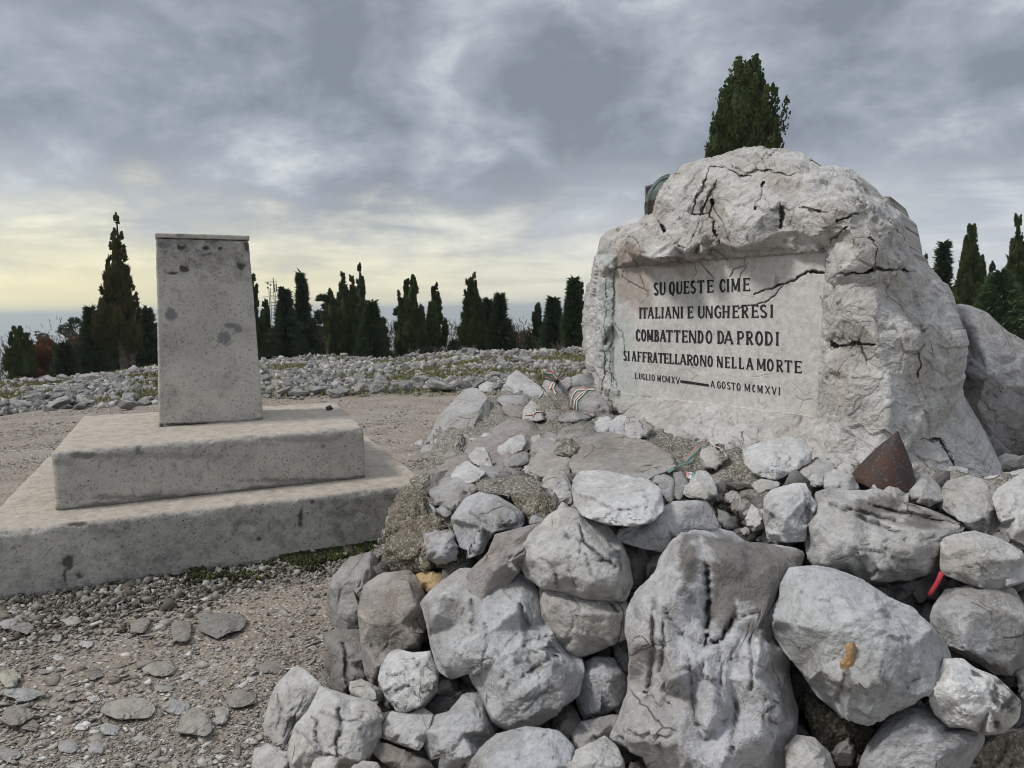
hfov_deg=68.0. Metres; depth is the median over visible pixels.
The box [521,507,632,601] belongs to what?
pile stone
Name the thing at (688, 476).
ribbon
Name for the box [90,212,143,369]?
cypress tree
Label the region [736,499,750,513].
pile stone
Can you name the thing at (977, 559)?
pile stone
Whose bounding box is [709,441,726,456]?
ribbon
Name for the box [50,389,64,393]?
field stone
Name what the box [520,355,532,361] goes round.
field stone
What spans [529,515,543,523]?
pile stone
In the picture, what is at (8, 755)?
ground stone
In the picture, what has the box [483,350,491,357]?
field stone
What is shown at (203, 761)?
stone flakes
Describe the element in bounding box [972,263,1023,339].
fir tree
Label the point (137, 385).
field stone
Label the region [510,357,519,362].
field stone
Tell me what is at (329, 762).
pile stone
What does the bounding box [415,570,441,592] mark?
pile stone
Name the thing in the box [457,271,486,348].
cypress tree
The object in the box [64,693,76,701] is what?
ground stone
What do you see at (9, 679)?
ground stone
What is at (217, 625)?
ground stone
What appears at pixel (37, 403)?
field stone
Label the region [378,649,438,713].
pile stone
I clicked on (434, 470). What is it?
pile stone
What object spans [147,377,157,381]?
field stone
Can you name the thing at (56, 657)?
ground stone
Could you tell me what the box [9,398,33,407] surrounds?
border boulder
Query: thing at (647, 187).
plate
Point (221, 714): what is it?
ground stone
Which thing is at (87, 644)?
ground stone
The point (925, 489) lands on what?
pile stone
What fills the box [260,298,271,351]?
cypress tree
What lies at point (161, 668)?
ground stone
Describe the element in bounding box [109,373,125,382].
field stone
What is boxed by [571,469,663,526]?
pile stone
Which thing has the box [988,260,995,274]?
cypress tree
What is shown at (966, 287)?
cypress tree
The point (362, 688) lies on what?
pile stone
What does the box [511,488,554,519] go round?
mortar lump
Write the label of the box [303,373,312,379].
field stone
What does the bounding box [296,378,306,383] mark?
field stone
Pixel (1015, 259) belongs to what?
cypress tree
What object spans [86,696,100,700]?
ground stone
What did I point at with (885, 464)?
rusty cone
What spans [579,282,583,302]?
cypress tree
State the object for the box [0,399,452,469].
path gravel
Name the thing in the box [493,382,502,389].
edging stone
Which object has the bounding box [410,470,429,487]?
mortar lump
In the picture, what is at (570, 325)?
cypress tree
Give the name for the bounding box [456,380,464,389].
field stone
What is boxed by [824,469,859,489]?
pile stone
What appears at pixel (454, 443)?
mortar lump
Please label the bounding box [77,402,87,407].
border boulder
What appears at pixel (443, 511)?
pile stone
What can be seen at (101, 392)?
field stone
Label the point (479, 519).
pile stone
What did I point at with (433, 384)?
edging stone
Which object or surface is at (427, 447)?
pile stone
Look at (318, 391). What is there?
edging stone
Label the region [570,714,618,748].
pile stone
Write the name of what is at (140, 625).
ground stone
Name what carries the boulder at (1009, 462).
on the rubble mound
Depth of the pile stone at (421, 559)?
3.04 m
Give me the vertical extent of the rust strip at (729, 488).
0.078 m
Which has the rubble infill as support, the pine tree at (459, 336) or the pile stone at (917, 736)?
the pile stone at (917, 736)
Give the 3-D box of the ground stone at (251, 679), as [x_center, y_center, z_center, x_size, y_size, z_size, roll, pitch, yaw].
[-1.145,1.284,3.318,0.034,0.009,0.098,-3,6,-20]
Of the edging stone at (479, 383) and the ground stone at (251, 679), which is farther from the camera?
the edging stone at (479, 383)
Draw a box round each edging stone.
[276,386,292,395]
[289,389,309,395]
[308,386,324,393]
[329,387,348,395]
[354,385,365,394]
[368,380,385,393]
[387,386,396,392]
[399,381,413,392]
[413,385,422,390]
[427,379,456,390]
[454,380,471,387]
[475,379,483,387]
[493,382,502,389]
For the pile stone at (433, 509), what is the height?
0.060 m
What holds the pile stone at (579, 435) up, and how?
on the rubble mound
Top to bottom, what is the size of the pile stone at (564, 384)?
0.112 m
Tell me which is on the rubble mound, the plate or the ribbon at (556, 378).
the ribbon at (556, 378)
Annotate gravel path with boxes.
[0,388,500,767]
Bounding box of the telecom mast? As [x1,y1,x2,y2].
[266,278,277,327]
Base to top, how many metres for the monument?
1.815 m
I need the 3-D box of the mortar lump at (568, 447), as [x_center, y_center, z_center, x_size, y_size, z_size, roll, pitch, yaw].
[0.271,0.313,3.723,0.130,0.063,0.263,-1,6,0]
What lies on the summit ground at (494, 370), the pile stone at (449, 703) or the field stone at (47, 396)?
the field stone at (47, 396)
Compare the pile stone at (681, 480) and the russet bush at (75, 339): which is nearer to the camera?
the pile stone at (681, 480)
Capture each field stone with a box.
[3,406,11,414]
[24,390,40,395]
[26,392,44,398]
[28,393,44,401]
[33,399,47,409]
[43,394,51,399]
[43,406,53,411]
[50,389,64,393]
[51,391,64,397]
[57,374,67,378]
[63,404,73,408]
[70,386,90,391]
[71,375,82,381]
[73,405,86,409]
[88,381,101,387]
[96,390,104,394]
[99,387,110,391]
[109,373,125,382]
[112,383,123,387]
[116,378,124,383]
[122,392,138,400]
[130,382,142,388]
[137,400,150,405]
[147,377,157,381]
[260,357,267,362]
[260,375,271,381]
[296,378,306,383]
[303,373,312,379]
[306,363,313,368]
[326,384,334,391]
[328,392,340,397]
[353,373,367,380]
[373,372,387,381]
[374,362,386,369]
[400,363,409,368]
[410,377,418,381]
[412,375,428,380]
[429,376,439,380]
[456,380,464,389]
[459,347,467,353]
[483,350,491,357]
[484,358,496,364]
[490,371,500,376]
[496,355,505,362]
[504,361,513,368]
[508,350,517,354]
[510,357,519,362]
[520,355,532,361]
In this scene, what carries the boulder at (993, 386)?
on the boulder
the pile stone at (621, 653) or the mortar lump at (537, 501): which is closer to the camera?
the pile stone at (621, 653)
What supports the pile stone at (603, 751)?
on the pile stone at (529, 747)
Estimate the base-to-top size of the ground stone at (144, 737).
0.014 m
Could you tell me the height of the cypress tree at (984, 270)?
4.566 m
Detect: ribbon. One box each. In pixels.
[525,408,541,416]
[528,375,543,398]
[545,370,566,394]
[564,388,593,411]
[668,457,693,472]
[684,441,709,461]
[686,472,694,478]
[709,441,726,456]
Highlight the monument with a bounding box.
[581,146,1002,477]
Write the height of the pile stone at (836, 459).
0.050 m
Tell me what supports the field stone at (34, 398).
on the summit ground at (494, 370)
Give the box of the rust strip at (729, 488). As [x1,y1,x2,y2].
[726,482,809,490]
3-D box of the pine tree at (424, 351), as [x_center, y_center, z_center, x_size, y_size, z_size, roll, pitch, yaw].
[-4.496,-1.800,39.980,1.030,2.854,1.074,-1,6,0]
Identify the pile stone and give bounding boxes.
[251,743,289,767]
[263,666,320,746]
[286,686,383,767]
[311,756,338,767]
[323,629,364,695]
[327,552,378,628]
[349,679,382,704]
[351,760,380,767]
[357,570,426,685]
[372,742,433,767]
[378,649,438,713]
[381,708,433,750]
[411,452,423,461]
[414,439,423,446]
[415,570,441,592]
[419,556,426,562]
[420,444,433,453]
[420,568,584,729]
[421,530,458,564]
[422,451,430,460]
[423,691,496,767]
[425,687,476,712]
[426,388,489,444]
[427,468,441,478]
[429,471,478,512]
[429,503,435,514]
[435,449,455,459]
[435,454,469,470]
[435,505,451,518]
[435,673,453,695]
[447,463,460,471]
[451,461,485,483]
[451,491,523,558]
[464,418,540,464]
[465,726,574,767]
[466,519,543,599]
[469,447,492,466]
[478,381,492,391]
[479,465,492,470]
[480,465,525,478]
[482,435,491,439]
[492,450,528,467]
[497,395,528,406]
[497,434,526,454]
[501,405,523,418]
[503,370,541,396]
[513,466,522,470]
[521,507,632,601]
[522,401,546,420]
[522,465,529,472]
[527,438,577,477]
[528,437,557,451]
[528,451,536,458]
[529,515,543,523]
[530,434,540,442]
[539,384,551,395]
[539,588,628,657]
[541,469,572,503]
[542,412,556,421]
[543,377,571,391]
[543,432,556,438]
[551,711,581,734]
[556,422,596,440]
[557,410,591,422]
[558,502,568,508]
[565,735,624,767]
[568,431,676,478]
[569,387,609,416]
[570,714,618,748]
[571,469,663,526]
[572,431,592,439]
[576,656,627,720]
[593,416,612,431]
[606,401,612,412]
[608,415,627,434]
[609,528,804,767]
[613,640,628,666]
[616,500,719,552]
[624,418,652,438]
[624,547,649,590]
[643,468,674,503]
[645,555,660,575]
[673,471,688,499]
[676,495,691,500]
[683,470,717,500]
[699,447,728,470]
[715,495,723,501]
[717,509,735,529]
[723,490,741,503]
[731,499,748,514]
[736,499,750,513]
[740,489,759,498]
[740,527,750,535]
[743,437,812,480]
[744,504,764,531]
[752,479,779,492]
[760,531,777,544]
[763,483,816,542]
[770,565,950,725]
[777,542,796,546]
[785,734,834,767]
[799,459,834,487]
[804,487,964,583]
[814,453,844,468]
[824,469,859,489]
[830,738,855,765]
[836,459,859,473]
[858,704,984,767]
[869,485,909,501]
[870,565,946,604]
[908,472,942,506]
[928,658,1020,734]
[930,585,1023,675]
[939,475,1010,542]
[939,531,1023,588]
[946,466,968,473]
[992,472,1023,549]
[1009,468,1023,474]
[1016,669,1023,700]
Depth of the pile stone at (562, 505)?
2.96 m
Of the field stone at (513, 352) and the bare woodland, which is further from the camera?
the bare woodland
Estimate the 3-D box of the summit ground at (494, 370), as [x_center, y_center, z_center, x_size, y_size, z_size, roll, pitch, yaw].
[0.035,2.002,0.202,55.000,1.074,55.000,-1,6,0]
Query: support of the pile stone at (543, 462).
on the rubble mound
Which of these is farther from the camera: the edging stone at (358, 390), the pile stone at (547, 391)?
the edging stone at (358, 390)
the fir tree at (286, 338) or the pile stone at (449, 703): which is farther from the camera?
the fir tree at (286, 338)
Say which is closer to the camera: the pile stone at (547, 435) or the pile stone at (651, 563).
the pile stone at (651, 563)
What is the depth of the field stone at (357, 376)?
16.35 m
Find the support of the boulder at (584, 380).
on the rubble mound
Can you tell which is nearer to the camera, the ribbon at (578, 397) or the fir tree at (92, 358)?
the ribbon at (578, 397)
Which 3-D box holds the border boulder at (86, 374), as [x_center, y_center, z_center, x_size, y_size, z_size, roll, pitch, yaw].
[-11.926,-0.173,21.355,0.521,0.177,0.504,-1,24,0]
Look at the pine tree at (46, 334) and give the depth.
55.74 m
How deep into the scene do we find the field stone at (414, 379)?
15.71 m
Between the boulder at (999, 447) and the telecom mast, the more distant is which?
the telecom mast
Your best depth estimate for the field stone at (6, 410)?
13.84 m
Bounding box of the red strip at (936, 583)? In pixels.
[928,571,944,595]
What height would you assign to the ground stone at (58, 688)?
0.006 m
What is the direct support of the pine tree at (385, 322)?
on the hillside
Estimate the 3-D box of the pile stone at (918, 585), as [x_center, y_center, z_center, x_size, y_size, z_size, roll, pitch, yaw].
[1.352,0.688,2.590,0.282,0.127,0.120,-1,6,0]
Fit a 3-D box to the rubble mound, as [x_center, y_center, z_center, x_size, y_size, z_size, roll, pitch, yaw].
[1.012,0.801,4.333,3.889,1.350,4.417,-1,6,0]
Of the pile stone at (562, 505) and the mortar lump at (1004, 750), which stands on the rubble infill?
the mortar lump at (1004, 750)
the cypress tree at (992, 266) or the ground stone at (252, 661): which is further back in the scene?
the cypress tree at (992, 266)
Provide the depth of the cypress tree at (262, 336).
27.79 m
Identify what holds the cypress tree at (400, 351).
on the hillside
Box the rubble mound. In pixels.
[316,390,1018,762]
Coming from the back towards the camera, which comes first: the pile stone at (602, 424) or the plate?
the plate
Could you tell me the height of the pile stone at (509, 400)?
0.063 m
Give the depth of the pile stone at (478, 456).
3.77 m
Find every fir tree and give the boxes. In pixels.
[48,339,85,376]
[72,303,118,373]
[111,356,119,368]
[135,305,157,367]
[264,286,317,359]
[293,268,325,355]
[392,335,408,356]
[445,338,461,350]
[477,297,493,349]
[483,292,519,350]
[518,328,536,349]
[535,295,562,348]
[931,239,954,290]
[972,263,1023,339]
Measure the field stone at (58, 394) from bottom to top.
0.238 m
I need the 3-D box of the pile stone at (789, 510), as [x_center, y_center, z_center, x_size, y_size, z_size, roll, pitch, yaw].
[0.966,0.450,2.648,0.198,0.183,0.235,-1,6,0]
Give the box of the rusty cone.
[852,431,915,492]
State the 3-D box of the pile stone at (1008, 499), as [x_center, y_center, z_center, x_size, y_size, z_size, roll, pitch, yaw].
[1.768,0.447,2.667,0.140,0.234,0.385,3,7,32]
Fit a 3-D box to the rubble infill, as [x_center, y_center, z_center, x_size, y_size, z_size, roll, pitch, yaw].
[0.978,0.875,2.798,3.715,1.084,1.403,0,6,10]
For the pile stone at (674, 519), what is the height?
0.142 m
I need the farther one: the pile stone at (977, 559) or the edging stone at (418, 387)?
the edging stone at (418, 387)
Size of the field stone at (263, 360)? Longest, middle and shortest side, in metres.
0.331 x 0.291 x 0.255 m
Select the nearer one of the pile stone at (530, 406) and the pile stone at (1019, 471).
the pile stone at (1019, 471)
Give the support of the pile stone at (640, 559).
on the rubble infill
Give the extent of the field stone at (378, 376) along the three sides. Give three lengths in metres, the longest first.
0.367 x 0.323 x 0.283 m
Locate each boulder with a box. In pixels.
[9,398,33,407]
[42,375,58,383]
[43,395,74,408]
[77,398,97,405]
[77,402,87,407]
[80,372,99,377]
[111,395,120,399]
[120,401,137,409]
[562,348,574,355]
[571,372,596,389]
[956,304,1023,455]
[988,435,1012,456]
[998,453,1023,471]
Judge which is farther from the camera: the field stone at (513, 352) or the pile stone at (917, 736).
the field stone at (513, 352)
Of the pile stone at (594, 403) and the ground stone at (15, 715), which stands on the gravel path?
the ground stone at (15, 715)
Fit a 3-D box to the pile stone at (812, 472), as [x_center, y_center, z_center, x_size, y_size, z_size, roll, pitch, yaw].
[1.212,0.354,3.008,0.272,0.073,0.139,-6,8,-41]
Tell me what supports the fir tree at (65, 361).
on the hillside
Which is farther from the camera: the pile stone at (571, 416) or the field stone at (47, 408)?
the field stone at (47, 408)
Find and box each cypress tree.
[1,325,37,379]
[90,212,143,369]
[252,273,266,359]
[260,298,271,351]
[320,271,360,354]
[348,299,395,358]
[356,262,366,331]
[392,290,407,356]
[396,274,429,353]
[424,282,449,352]
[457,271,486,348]
[531,302,543,349]
[559,274,583,347]
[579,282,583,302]
[704,53,790,157]
[952,223,982,307]
[980,254,986,289]
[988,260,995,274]
[1004,213,1023,301]
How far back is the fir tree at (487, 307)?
28.70 m
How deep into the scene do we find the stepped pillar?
4.99 m
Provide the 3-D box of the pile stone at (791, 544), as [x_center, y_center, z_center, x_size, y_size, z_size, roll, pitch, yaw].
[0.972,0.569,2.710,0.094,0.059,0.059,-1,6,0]
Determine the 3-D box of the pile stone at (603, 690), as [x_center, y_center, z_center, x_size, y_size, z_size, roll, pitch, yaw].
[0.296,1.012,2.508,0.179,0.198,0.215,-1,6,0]
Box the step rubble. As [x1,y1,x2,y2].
[0,543,377,672]
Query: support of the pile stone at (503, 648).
on the rubble infill
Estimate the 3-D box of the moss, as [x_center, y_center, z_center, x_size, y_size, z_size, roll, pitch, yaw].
[-1.259,1.104,4.752,1.465,0.062,0.327,-4,6,-24]
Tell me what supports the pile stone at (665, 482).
on the rubble infill
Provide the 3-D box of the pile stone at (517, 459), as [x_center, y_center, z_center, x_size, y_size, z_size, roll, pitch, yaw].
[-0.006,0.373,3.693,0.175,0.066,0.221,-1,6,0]
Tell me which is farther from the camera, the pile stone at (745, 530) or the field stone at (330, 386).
the field stone at (330, 386)
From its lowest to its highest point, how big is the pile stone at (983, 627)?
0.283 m
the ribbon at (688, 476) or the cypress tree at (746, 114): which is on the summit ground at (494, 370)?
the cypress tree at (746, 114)
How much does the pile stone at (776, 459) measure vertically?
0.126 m
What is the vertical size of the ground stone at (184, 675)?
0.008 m
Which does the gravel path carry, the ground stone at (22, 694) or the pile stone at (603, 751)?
the ground stone at (22, 694)
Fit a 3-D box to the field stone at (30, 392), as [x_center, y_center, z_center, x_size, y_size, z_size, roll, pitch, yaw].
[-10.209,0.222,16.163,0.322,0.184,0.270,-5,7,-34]
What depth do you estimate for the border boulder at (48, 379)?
20.65 m
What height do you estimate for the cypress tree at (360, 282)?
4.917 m
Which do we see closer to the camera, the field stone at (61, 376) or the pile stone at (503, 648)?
the pile stone at (503, 648)
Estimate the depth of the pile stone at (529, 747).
2.18 m
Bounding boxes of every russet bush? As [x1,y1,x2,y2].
[25,341,54,378]
[35,335,57,352]
[72,335,79,347]
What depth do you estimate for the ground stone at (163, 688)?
3.24 m
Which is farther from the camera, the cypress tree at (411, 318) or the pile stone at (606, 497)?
the cypress tree at (411, 318)
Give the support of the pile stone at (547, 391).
on the rubble mound
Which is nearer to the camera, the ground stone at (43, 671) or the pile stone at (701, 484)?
the pile stone at (701, 484)
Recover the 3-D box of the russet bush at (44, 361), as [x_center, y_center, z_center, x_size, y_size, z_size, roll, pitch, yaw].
[-18.808,-0.449,30.198,1.606,2.555,2.039,-1,6,0]
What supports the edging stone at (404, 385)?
on the gravel path
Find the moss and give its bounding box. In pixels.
[184,540,377,584]
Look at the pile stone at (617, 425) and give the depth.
4.01 m
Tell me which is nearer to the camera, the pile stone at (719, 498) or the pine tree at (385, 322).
the pile stone at (719, 498)
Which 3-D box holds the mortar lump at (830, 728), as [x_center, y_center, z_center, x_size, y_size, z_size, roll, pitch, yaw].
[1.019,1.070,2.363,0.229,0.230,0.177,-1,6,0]
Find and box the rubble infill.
[336,464,1023,767]
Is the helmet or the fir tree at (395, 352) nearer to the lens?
the helmet
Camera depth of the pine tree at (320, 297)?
37.59 m
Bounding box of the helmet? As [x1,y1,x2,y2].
[644,174,670,214]
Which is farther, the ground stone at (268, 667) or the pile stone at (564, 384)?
the pile stone at (564, 384)
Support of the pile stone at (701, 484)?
on the small pile stone
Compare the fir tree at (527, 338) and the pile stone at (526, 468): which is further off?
the fir tree at (527, 338)
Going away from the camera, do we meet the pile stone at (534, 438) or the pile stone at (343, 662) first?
the pile stone at (343, 662)
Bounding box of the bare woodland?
[0,312,535,379]
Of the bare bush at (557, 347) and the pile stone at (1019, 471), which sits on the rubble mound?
the pile stone at (1019, 471)
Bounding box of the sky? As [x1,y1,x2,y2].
[0,0,1023,319]
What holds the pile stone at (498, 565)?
on the pile stone at (503, 648)
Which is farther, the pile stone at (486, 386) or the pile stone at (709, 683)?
the pile stone at (486, 386)
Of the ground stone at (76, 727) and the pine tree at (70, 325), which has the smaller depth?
the ground stone at (76, 727)
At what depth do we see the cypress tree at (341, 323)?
27.66 m
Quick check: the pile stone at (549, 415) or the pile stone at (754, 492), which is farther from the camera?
the pile stone at (549, 415)
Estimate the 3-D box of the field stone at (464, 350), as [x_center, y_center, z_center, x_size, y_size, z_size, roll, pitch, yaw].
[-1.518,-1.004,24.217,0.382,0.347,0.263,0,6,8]
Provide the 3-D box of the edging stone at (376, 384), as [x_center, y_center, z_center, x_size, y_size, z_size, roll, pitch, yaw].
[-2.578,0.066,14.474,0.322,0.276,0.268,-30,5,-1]
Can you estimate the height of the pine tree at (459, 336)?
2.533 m
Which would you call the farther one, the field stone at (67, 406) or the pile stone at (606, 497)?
the field stone at (67, 406)
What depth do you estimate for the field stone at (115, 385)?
16.46 m
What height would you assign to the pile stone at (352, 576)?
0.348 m
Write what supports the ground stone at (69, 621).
on the gravel path
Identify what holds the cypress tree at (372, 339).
on the summit ground at (494, 370)
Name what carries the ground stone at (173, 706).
on the gravel path
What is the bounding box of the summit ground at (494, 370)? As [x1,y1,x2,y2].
[121,348,1008,472]
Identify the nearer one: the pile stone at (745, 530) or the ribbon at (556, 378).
the pile stone at (745, 530)
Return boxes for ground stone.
[0,618,21,628]
[0,670,21,687]
[0,705,34,725]
[0,748,20,761]
[2,688,44,701]
[6,606,20,614]
[11,620,33,633]
[19,719,38,731]
[38,667,50,673]
[52,633,61,641]
[53,654,63,660]
[54,686,62,690]
[58,739,78,753]
[60,615,79,626]
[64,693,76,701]
[65,761,90,767]
[74,723,87,729]
[78,641,93,648]
[85,667,103,679]
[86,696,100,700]
[88,740,103,755]
[99,697,154,719]
[100,722,121,735]
[130,617,149,632]
[133,733,147,741]
[142,661,175,676]
[154,683,174,691]
[161,698,190,715]
[171,619,191,641]
[177,707,211,735]
[180,674,188,679]
[196,613,246,638]
[199,680,208,685]
[214,706,228,724]
[224,688,256,707]
[245,656,256,666]
[247,676,253,682]
[257,660,286,673]
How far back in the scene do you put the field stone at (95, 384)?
17.24 m
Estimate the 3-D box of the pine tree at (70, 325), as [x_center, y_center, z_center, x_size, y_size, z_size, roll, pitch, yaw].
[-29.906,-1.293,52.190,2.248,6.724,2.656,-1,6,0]
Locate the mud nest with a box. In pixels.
[840,642,855,668]
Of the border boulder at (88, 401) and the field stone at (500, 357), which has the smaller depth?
the border boulder at (88, 401)
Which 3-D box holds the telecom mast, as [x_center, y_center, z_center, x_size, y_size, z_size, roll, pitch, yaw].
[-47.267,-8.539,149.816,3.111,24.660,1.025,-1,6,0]
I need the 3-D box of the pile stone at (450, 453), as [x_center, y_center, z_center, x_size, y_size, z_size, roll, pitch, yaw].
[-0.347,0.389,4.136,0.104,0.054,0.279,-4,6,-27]
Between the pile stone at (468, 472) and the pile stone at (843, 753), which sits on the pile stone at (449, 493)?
the pile stone at (468, 472)
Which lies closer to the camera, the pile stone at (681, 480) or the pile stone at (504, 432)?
the pile stone at (681, 480)
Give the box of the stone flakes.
[0,596,382,767]
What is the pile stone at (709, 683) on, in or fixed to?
on the rubble infill
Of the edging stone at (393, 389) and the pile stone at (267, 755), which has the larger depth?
the edging stone at (393, 389)
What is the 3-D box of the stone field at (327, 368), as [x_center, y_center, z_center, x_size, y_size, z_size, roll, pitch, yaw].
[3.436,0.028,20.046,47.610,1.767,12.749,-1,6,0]
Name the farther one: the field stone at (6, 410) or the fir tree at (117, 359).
the fir tree at (117, 359)
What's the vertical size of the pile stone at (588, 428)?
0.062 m
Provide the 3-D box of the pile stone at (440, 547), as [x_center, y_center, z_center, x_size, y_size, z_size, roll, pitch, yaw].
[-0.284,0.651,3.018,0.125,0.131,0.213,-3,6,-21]
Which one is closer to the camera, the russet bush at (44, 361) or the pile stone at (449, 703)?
the pile stone at (449, 703)
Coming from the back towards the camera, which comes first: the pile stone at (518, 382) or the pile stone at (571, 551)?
the pile stone at (518, 382)
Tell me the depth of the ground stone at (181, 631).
3.76 m
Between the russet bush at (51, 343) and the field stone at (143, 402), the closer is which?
the field stone at (143, 402)
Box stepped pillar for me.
[0,233,415,600]
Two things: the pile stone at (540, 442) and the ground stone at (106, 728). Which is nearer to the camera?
the ground stone at (106, 728)
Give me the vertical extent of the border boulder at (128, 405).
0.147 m
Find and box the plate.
[645,184,652,198]
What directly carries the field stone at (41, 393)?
on the summit ground at (494, 370)
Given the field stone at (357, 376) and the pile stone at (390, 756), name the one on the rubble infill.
the pile stone at (390, 756)
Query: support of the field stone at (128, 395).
on the summit ground at (494, 370)
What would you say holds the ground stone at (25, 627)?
on the gravel path
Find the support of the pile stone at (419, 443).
on the rubble mound
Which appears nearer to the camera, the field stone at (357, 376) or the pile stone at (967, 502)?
the pile stone at (967, 502)
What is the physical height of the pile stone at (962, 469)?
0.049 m
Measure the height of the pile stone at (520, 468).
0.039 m
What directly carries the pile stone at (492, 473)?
on the rubble mound
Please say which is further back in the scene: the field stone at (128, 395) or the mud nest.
the field stone at (128, 395)
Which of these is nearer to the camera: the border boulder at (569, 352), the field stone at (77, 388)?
the field stone at (77, 388)
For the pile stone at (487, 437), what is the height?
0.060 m
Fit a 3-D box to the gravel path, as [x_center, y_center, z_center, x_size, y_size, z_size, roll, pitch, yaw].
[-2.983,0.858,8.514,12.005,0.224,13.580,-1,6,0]
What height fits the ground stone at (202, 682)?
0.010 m
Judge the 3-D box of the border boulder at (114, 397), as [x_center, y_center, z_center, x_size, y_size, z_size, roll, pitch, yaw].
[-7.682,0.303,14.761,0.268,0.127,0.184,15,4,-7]
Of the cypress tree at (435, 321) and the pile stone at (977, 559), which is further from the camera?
the cypress tree at (435, 321)
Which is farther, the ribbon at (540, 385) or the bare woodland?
the bare woodland
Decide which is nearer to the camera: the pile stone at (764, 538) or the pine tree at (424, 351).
the pile stone at (764, 538)
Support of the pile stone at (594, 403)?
on the rubble mound
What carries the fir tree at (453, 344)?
on the hillside
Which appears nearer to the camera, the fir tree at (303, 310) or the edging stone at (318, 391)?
the edging stone at (318, 391)
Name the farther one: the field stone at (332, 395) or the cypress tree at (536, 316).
the cypress tree at (536, 316)
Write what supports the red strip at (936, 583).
hanging from the pile stone at (872, 536)
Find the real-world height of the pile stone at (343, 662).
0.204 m
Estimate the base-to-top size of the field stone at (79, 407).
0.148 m
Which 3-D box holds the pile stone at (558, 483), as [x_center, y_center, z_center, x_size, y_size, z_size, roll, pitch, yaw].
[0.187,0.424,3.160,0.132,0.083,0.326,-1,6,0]
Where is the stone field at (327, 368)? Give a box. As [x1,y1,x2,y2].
[0,345,586,415]
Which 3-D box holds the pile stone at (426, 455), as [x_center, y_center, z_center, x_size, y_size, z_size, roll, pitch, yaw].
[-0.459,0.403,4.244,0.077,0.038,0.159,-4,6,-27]
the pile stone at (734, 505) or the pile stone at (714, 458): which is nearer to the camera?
the pile stone at (734, 505)
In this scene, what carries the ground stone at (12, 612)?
on the step rubble
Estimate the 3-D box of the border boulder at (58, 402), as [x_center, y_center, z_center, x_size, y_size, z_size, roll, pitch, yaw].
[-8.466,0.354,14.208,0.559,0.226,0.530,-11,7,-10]
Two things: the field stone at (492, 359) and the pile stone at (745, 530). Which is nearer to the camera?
the pile stone at (745, 530)
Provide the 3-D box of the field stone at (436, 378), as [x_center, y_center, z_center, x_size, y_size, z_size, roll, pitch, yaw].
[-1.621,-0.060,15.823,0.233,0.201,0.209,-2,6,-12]
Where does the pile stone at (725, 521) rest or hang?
on the rubble infill
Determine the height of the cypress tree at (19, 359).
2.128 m
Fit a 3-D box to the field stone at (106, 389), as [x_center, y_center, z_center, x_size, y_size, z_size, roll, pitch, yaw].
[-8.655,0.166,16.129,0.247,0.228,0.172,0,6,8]
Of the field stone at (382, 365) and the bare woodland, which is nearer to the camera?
the field stone at (382, 365)
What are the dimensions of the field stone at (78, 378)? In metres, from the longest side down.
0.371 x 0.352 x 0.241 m
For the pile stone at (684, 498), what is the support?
on the small pile stone
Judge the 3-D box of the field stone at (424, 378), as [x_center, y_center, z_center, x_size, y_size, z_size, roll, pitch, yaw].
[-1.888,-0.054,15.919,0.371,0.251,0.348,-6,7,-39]
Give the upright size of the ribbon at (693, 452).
0.038 m
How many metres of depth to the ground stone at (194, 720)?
2.90 m
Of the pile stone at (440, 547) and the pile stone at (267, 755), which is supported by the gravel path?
the pile stone at (267, 755)
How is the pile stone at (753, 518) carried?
on the rubble infill
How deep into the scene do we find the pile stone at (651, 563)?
2.67 m
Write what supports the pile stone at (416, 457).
on the rubble mound
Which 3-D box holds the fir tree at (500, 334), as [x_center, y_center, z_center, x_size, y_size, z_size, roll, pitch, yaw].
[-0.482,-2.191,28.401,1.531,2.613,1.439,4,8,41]
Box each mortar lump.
[383,486,465,574]
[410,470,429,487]
[426,434,463,470]
[475,474,541,498]
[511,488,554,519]
[554,438,579,455]
[803,691,874,767]
[970,728,1023,767]
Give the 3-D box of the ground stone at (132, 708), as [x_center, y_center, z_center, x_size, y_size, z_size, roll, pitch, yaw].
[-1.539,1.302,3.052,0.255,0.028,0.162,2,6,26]
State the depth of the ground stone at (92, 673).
3.37 m
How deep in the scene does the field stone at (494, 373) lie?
16.46 m
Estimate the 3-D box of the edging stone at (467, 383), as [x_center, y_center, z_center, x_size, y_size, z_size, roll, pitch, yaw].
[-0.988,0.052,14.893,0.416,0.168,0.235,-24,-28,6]
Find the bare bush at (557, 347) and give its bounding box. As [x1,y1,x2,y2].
[550,341,566,351]
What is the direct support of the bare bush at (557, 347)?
on the summit ground at (494, 370)
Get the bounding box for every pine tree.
[36,332,49,341]
[57,316,83,343]
[313,293,340,354]
[382,316,389,347]
[419,343,432,353]
[455,326,469,347]
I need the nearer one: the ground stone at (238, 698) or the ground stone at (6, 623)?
the ground stone at (238, 698)
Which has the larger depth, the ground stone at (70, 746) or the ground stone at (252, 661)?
the ground stone at (252, 661)
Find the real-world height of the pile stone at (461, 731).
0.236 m
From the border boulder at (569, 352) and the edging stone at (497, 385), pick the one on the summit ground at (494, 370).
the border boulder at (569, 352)

